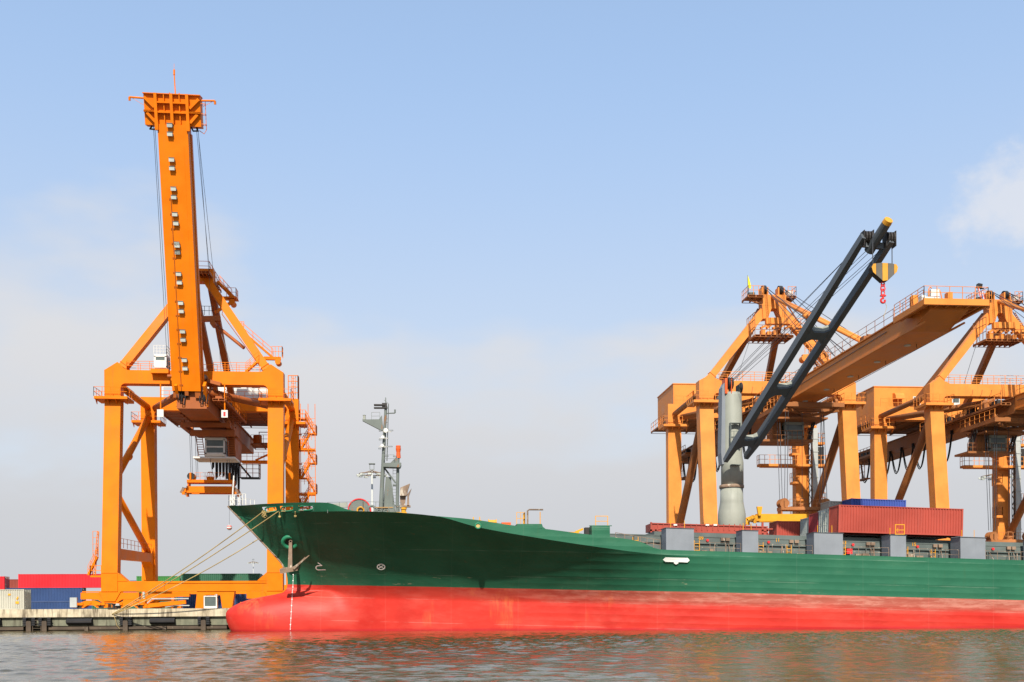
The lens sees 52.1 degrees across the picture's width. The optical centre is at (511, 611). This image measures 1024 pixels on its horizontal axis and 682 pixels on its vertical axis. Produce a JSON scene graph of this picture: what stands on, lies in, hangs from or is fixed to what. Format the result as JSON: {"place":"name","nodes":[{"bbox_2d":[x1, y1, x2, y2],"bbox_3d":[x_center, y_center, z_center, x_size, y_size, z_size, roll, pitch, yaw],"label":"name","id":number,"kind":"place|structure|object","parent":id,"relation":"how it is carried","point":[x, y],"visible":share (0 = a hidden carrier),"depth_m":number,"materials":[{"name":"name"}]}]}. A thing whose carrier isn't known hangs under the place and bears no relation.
{"place":"outdoors","nodes":[
{"label":"outdoors","id":0,"kind":"place"},
{"bbox_2d":[9,579,17,587],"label":"shipping container","id":1,"kind":"object","parent":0,"point":[13,583],"visible":0.1,"depth_m":206.13,"materials":[{"name":"red metal"}]},
{"bbox_2d":[0,608,228,617],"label":"quay","id":2,"kind":"structure","parent":0,"point":[8,613],"depth_m":116.98,"materials":[{"name":"concrete"}]},
{"bbox_2d":[0,589,30,608],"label":"shipping container","id":3,"kind":"object","parent":2,"relation":"on","point":[15,598],"visible":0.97,"depth_m":132.96,"materials":[{"name":"white metal"}]},
{"bbox_2d":[24,590,27,607],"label":"door","id":4,"kind":"structure","parent":3,"relation":"in","point":[25,591],"depth_m":133.45,"materials":[{"name":"beige metal"}]},
{"bbox_2d":[27,590,30,607],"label":"door","id":5,"kind":"structure","parent":3,"relation":"in","point":[28,592],"depth_m":134.57,"materials":[{"name":"beige metal"}]},
{"bbox_2d":[66,617,92,624],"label":"quay fender","id":6,"kind":"object","parent":2,"relation":"attached to","point":[79,621],"visible":1,"depth_m":116.48,"materials":[{"name":"black rubber"}]},
{"bbox_2d":[149,617,175,623],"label":"quay fender","id":7,"kind":"object","parent":2,"relation":"attached to","point":[159,620],"visible":1,"depth_m":117.26,"materials":[{"name":"black rubber"}]},
{"bbox_2d":[116,539,257,613],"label":"mooring rope","id":8,"kind":"object","parent":2,"relation":"attached to","point":[191,577],"visible":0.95,"depth_m":113.95,"materials":[{"name":"beige fabric"}]},
{"bbox_2d":[70,69,317,608],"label":"quay crane","id":9,"kind":"object","parent":2,"relation":"on","point":[220,409],"visible":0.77,"depth_m":120.28,"materials":[{"name":"orange paint"}]},
{"bbox_2d":[180,472,241,496],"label":"container spreader","id":10,"kind":"object","parent":9,"relation":"hanging from","point":[189,488],"visible":0.91,"depth_m":128.62,"materials":[{"name":"orange paint"}]},
{"bbox_2d":[201,594,217,607],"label":"quay booth","id":11,"kind":"object","parent":2,"relation":"on","point":[210,601],"visible":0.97,"depth_m":118.76,"materials":[{"name":"white paint"}]},
{"bbox_2d":[205,597,215,605],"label":"window","id":12,"kind":"structure","parent":11,"relation":"in","point":[209,601],"depth_m":118.75,"materials":[{"name":"grey glass"}]},
{"bbox_2d":[651,285,988,524],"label":"quay crane","id":13,"kind":"object","parent":2,"relation":"on","point":[922,321],"visible":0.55,"depth_m":126.30,"materials":[{"name":"orange paint"}]},
{"bbox_2d":[747,275,750,294],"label":"flag","id":14,"kind":"object","parent":13,"relation":"on","point":[748,281],"visible":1,"depth_m":127.27,"materials":[{"name":"yellow fabric"}]},
{"bbox_2d":[746,498,829,524],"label":"container spreader","id":15,"kind":"object","parent":13,"relation":"hanging from","point":[782,504],"visible":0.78,"depth_m":117.45,"materials":[{"name":"yellow paint"}]},
{"bbox_2d":[856,290,1023,539],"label":"quay crane","id":16,"kind":"object","parent":2,"relation":"on","point":[935,415],"visible":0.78,"depth_m":132.26,"materials":[{"name":"orange paint"}]},
{"bbox_2d":[976,283,983,289],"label":"mast lamp","id":17,"kind":"object","parent":16,"relation":"attached to","point":[979,285],"visible":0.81,"depth_m":129.58,"materials":[{"name":"grey metal"}]},
{"bbox_2d":[985,531,1023,542],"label":"container spreader","id":18,"kind":"object","parent":16,"relation":"hanging from","point":[991,536],"visible":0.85,"depth_m":127.73,"materials":[{"name":"orange metal"}]},
{"bbox_2d":[0,616,228,630],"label":"quay wall","id":19,"kind":"structure","parent":0,"point":[111,621],"depth_m":117.64,"materials":[{"name":"concrete"}]},
{"bbox_2d":[0,627,23,629],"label":"timber waling","id":20,"kind":"object","parent":19,"relation":"attached to","point":[11,628],"visible":1,"depth_m":116.04,"materials":[{"name":"brown wood"}]},
{"bbox_2d":[49,626,226,629],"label":"timber waling","id":21,"kind":"object","parent":19,"relation":"attached to","point":[134,627],"visible":1,"depth_m":117.24,"materials":[{"name":"brown wood"}]},
{"bbox_2d":[136,576,180,593],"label":"shipping container","id":22,"kind":"object","parent":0,"point":[160,578],"visible":0.19,"depth_m":157.04,"materials":[{"name":"green metal"}]},
{"bbox_2d":[0,628,1023,681],"bbox_3d":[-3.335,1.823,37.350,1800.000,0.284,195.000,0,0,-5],"label":"water","id":23,"kind":"structure","parent":0,"point":[810,655],"depth_m":42.55,"materials":[{"name":"liquid"}]},
{"bbox_2d":[22,617,35,630],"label":"timber pile","id":24,"kind":"object","parent":23,"relation":"in","point":[27,623],"visible":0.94,"depth_m":115.96,"materials":[{"name":"brown wood"}]},
{"bbox_2d":[39,617,51,630],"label":"timber pile","id":25,"kind":"object","parent":23,"relation":"in","point":[44,624],"visible":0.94,"depth_m":116.12,"materials":[{"name":"brown wood"}]},
{"bbox_2d":[119,617,131,629],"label":"timber pile","id":26,"kind":"object","parent":23,"relation":"in","point":[125,623],"visible":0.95,"depth_m":116.83,"materials":[{"name":"brown wood"}]},
{"bbox_2d":[197,616,209,629],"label":"timber pile","id":27,"kind":"object","parent":23,"relation":"in","point":[203,623],"visible":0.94,"depth_m":117.65,"materials":[{"name":"brown wood"}]},
{"bbox_2d":[226,217,1023,631],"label":"cargo ship","id":28,"kind":"object","parent":23,"relation":"on","point":[386,567],"visible":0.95,"depth_m":99.13,"materials":[{"name":"paint"}]},
{"bbox_2d":[112,512,261,613],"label":"mooring rope","id":29,"kind":"object","parent":28,"relation":"attached to","point":[189,564],"visible":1,"depth_m":108.82,"materials":[{"name":"beige fabric"}]},
{"bbox_2d":[113,511,278,614],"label":"mooring rope","id":30,"kind":"object","parent":28,"relation":"attached to","point":[199,563],"visible":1,"depth_m":107.37,"materials":[{"name":"beige fabric"}]},
{"bbox_2d":[227,507,231,529],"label":"striped ball","id":31,"kind":"object","parent":28,"relation":"hanging from","point":[229,527],"visible":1,"depth_m":104.70,"materials":[{"name":"white paint"}]},
{"bbox_2d":[279,540,308,573],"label":"ship anchor","id":32,"kind":"object","parent":28,"relation":"hanging from","point":[290,568],"visible":1,"depth_m":101.63,"materials":[{"name":"metal"}]},
{"bbox_2d":[646,522,772,534],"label":"flat rack","id":33,"kind":"object","parent":28,"relation":"on","point":[712,528],"visible":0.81,"depth_m":103.19,"materials":[{"name":"red metal"}]},
{"bbox_2d":[769,521,799,535],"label":"shipping container","id":34,"kind":"object","parent":28,"relation":"on","point":[791,528],"visible":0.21,"depth_m":110.53,"materials":[{"name":"red metal"}]},
{"bbox_2d":[800,517,808,535],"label":"shipping container","id":35,"kind":"object","parent":28,"relation":"on","point":[804,524],"visible":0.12,"depth_m":109.29,"materials":[{"name":"grey metal"}]},
{"bbox_2d":[820,501,841,509],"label":"shipping container","id":36,"kind":"object","parent":28,"relation":"on","point":[826,505],"visible":0.12,"depth_m":114.37,"materials":[{"name":"grey metal"}]},
{"bbox_2d":[808,512,920,539],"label":"shipping container","id":37,"kind":"object","parent":28,"relation":"on","point":[813,520],"visible":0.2,"depth_m":106.68,"materials":[{"name":"metal"}]},
{"bbox_2d":[818,508,945,539],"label":"shipping container","id":38,"kind":"object","parent":28,"relation":"on","point":[823,523],"visible":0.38,"depth_m":104.43,"materials":[{"name":"red metal"}]},
{"bbox_2d":[819,511,823,531],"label":"door","id":39,"kind":"structure","parent":38,"relation":"in","point":[821,513],"depth_m":104.47,"materials":[{"name":"grey metal"}]},
{"bbox_2d":[823,510,827,531],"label":"door","id":40,"kind":"structure","parent":38,"relation":"in","point":[826,511],"depth_m":103.58,"materials":[{"name":"grey metal"}]},
{"bbox_2d":[868,235,897,316],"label":"hook block","id":41,"kind":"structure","parent":28,"relation":"hanging from","point":[881,273],"depth_m":85.48,"materials":[{"name":"metal"}]},
{"bbox_2d":[828,505,963,537],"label":"shipping container","id":42,"kind":"object","parent":28,"relation":"on","point":[884,520],"visible":0.92,"depth_m":100.96,"materials":[{"name":"red metal"}]},
{"bbox_2d":[0,0,1023,600],"label":"sky","id":43,"kind":"structure","parent":0,"point":[513,226],"materials":[{"name":"blue"}]},
{"bbox_2d":[842,498,905,506],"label":"shipping container","id":44,"kind":"object","parent":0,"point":[877,502],"visible":0.41,"depth_m":112.04,"materials":[{"name":"blue metal"}]},
{"bbox_3d":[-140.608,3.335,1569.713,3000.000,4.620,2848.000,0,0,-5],"label":"yard ground","id":45,"kind":"structure","parent":0,"visible":0},
{"bbox_2d":[31,602,91,608],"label":"shipping container","id":46,"kind":"object","parent":45,"relation":"on","point":[50,605],"visible":0.32,"depth_m":195.20,"materials":[{"name":"blue metal"}]},
{"bbox_2d":[6,588,85,601],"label":"shipping container","id":47,"kind":"object","parent":46,"relation":"on","point":[52,594],"visible":0.62,"depth_m":195.62,"materials":[{"name":"blue metal"}]},
{"bbox_2d":[18,574,100,587],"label":"shipping container","id":48,"kind":"object","parent":47,"relation":"on","point":[56,581],"visible":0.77,"depth_m":196.27,"materials":[{"name":"red metal"}]},
{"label":"shipping container","id":49,"kind":"object","parent":46,"relation":"on","visible":0},
{"bbox_2d":[0,576,8,588],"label":"shipping container","id":50,"kind":"object","parent":49,"relation":"on","point":[4,582],"visible":0.74,"depth_m":194.44,"materials":[{"name":"red metal"}]},
{"bbox_2d":[92,597,177,608],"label":"shipping container","id":51,"kind":"object","parent":45,"relation":"on","point":[94,607],"depth_m":153.73,"materials":[{"name":"brown metal"}]},
{"bbox_2d":[178,594,249,607],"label":"shipping container","id":52,"kind":"object","parent":45,"relation":"on","point":[191,600],"visible":0.06,"depth_m":152.00,"materials":[{"name":"blue metal"}]},
{"bbox_2d":[181,573,261,580],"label":"shipping container","id":53,"kind":"object","parent":52,"relation":"on","point":[230,577],"visible":0.36,"depth_m":151.92,"materials":[{"name":"green metal"}]},
{"bbox_2d":[248,560,258,572],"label":"mast light","id":54,"kind":"object","parent":45,"relation":"on","point":[253,562],"visible":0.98,"depth_m":589.27,"materials":[{"name":"metal"}]},
{"bbox_2d":[356,463,387,511],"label":"mast light","id":55,"kind":"object","parent":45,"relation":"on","point":[370,472],"visible":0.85,"depth_m":203.24,"materials":[{"name":"metal"}]},
{"bbox_2d":[978,474,1012,479],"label":"mast light","id":56,"kind":"object","parent":45,"relation":"on","point":[983,477],"visible":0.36,"depth_m":227.81,"materials":[{"name":"metal"}]}
]}

